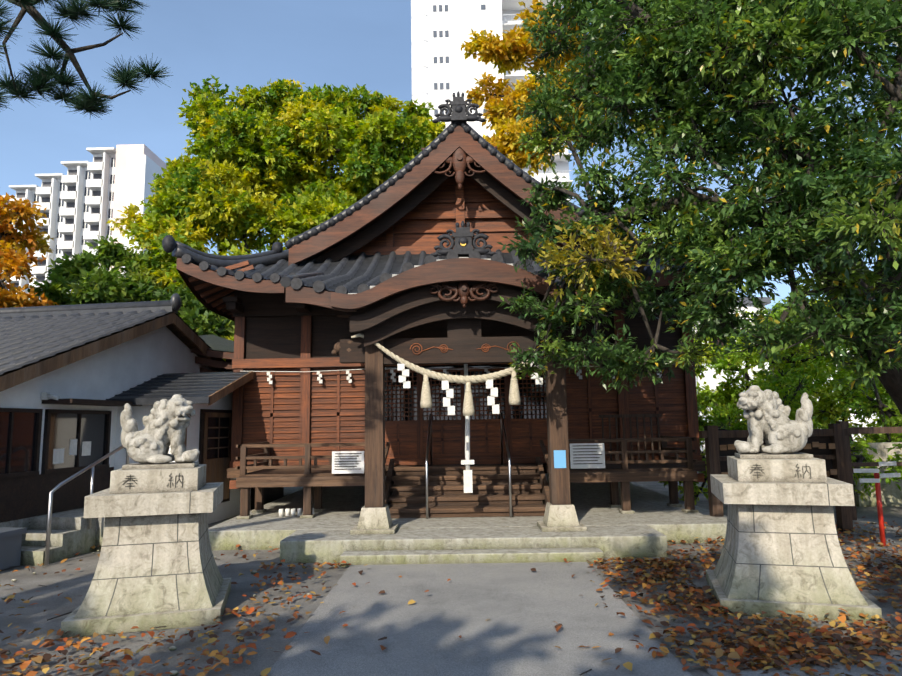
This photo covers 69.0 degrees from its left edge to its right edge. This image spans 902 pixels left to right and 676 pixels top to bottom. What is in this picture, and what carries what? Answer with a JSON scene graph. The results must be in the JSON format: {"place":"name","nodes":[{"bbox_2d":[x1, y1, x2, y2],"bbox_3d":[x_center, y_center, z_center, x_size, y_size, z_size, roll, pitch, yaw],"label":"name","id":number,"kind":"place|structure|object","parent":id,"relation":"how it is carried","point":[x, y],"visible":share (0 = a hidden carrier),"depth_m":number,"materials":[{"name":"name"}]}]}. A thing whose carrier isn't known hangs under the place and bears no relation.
{"place":"outdoors","nodes":[
{"label":"outdoors","id":0,"kind":"place"},
{"bbox_2d":[1,144,167,298],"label":"apartment block","id":1,"kind":"structure","parent":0,"point":[83,202],"depth_m":116.21,"materials":[{"name":"grey"}]},
{"bbox_2d":[0,0,173,117],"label":"pine","id":2,"kind":"object","parent":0,"point":[84,101],"depth_m":4.84,"materials":[{"name":"green plant"}]},
{"bbox_2d":[190,335,283,509],"bbox_3d":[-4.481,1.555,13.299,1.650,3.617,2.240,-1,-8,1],"label":"building","id":3,"kind":"structure","parent":0,"point":[223,348],"depth_m":12.73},
{"bbox_2d":[0,455,901,675],"bbox_3d":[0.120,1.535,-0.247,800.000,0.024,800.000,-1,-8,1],"label":"ground","id":4,"kind":"structure","parent":0,"point":[72,583],"depth_m":5.67,"materials":[{"name":"soil"}]},
{"bbox_2d":[0,293,255,569],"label":"shrine office","id":5,"kind":"structure","parent":4,"relation":"on","point":[74,379],"depth_m":9.55,"materials":[{"name":"white paint"}]},
{"bbox_2d":[60,462,230,637],"bbox_3d":[-2.562,1.741,5.758,1.150,1.260,1.150,1,-8,-14],"label":"pedestal","id":6,"kind":"object","parent":4,"relation":"on","point":[157,566],"visible":1,"depth_m":5.36,"materials":[{"name":"stone"}]},
{"bbox_2d":[120,394,199,463],"bbox_3d":[-2.592,0.812,5.866,0.684,0.614,0.411,1,-8,-14],"label":"guardian lion statue","id":7,"kind":"object","parent":6,"relation":"on","point":[166,423],"visible":1,"depth_m":5.77,"materials":[{"name":"stone"}]},
{"bbox_2d":[0,517,901,675],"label":"fallen leaves","id":8,"kind":"object","parent":4,"relation":"on","point":[823,652],"visible":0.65,"depth_m":4.74,"materials":[{"name":"orange plant"}]},
{"bbox_2d":[0,12,901,499],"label":"tree trunks","id":9,"kind":"object","parent":4,"relation":"on","point":[880,406],"visible":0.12,"depth_m":15.39,"materials":[{"name":"brown plant"}]},
{"bbox_2d":[0,192,57,307],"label":"maple leaves","id":10,"kind":"object","parent":9,"relation":"attached to","point":[8,244],"visible":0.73,"depth_m":19.21,"materials":[{"name":"orange plant"}]},
{"bbox_2d":[22,234,234,336],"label":"understorey leaves","id":11,"kind":"object","parent":9,"relation":"attached to","point":[121,289],"visible":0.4,"depth_m":21.44,"materials":[{"name":"green plant"}]},
{"bbox_2d":[106,75,445,361],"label":"tree leaves","id":12,"kind":"object","parent":9,"relation":"attached to","point":[290,139],"visible":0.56,"depth_m":26.26,"materials":[{"name":"green plant"}]},
{"bbox_2d":[460,0,629,176],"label":"ginkgo leaves","id":13,"kind":"object","parent":9,"relation":"attached to","point":[513,45],"visible":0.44,"depth_m":31.41,"materials":[{"name":"yellow plant"}]},
{"bbox_2d":[2,522,901,675],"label":"twigs and pebbles","id":14,"kind":"object","parent":4,"relation":"on","point":[174,672],"visible":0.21,"depth_m":5.41,"materials":[{"name":"plant"}]},
{"bbox_2d":[208,473,726,567],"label":"shrine platform","id":15,"kind":"structure","parent":4,"relation":"on","point":[653,524],"depth_m":8.29,"materials":[{"name":"stone"}]},
{"bbox_2d":[226,253,705,534],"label":"shrine hall","id":16,"kind":"structure","parent":15,"relation":"on","point":[324,398],"depth_m":11.03,"materials":[{"name":"brown wood"}]},
{"bbox_2d":[351,333,544,415],"bbox_3d":[0.060,0.443,8.265,2.648,1.067,0.163,-1,-8,1],"label":"shimenawa rope","id":17,"kind":"object","parent":16,"relation":"attached to","point":[468,403],"visible":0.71,"depth_m":8.22,"materials":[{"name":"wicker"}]},
{"bbox_2d":[162,91,755,346],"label":"shrine roof","id":18,"kind":"structure","parent":16,"relation":"on","point":[417,238],"depth_m":11.30,"materials":[{"name":"grey tile"}]},
{"bbox_2d":[658,309,901,504],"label":"boundary shrub leaves","id":19,"kind":"object","parent":4,"relation":"on","point":[790,380],"visible":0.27,"depth_m":12.47,"materials":[{"name":"green plant"}]},
{"bbox_2d":[706,453,881,623],"bbox_3d":[2.878,1.658,5.777,1.150,1.260,1.150,-3,-8,15],"label":"pedestal","id":20,"kind":"object","parent":4,"relation":"on","point":[781,550],"visible":0.96,"depth_m":5.38,"materials":[{"name":"stone"}]},
{"bbox_2d":[734,385,812,453],"bbox_3d":[2.879,0.728,5.885,0.684,0.614,0.411,-3,-8,15],"label":"guardian lion statue","id":21,"kind":"object","parent":20,"relation":"on","point":[766,413],"visible":1,"depth_m":5.79,"materials":[{"name":"stone"}]},
{"bbox_2d":[691,297,901,545],"bbox_3d":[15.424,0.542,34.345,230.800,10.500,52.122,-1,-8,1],"label":"wooden fence","id":22,"kind":"object","parent":4,"relation":"on","point":[830,445],"visible":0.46,"depth_m":9.21,"materials":[{"name":"brown wood"}]},
{"bbox_2d":[693,295,901,442],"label":"young tree leaves","id":23,"kind":"object","parent":4,"relation":"on","point":[823,401],"visible":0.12,"depth_m":17.46,"materials":[{"name":"green plant"}]},
{"bbox_2d":[0,0,901,308],"label":"sky","id":24,"kind":"structure","parent":0,"point":[241,43],"materials":[{"name":"blue"}]},
{"bbox_2d":[411,0,572,199],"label":"white tower","id":25,"kind":"structure","parent":0,"point":[442,69],"depth_m":68.59,"materials":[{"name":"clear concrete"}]},
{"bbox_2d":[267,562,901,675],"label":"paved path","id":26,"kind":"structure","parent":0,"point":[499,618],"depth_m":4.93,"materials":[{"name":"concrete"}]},
{"bbox_2d":[497,0,901,413],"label":"tree","id":27,"kind":"object","parent":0,"point":[881,159],"depth_m":6.44,"materials":[{"name":"green plant"}]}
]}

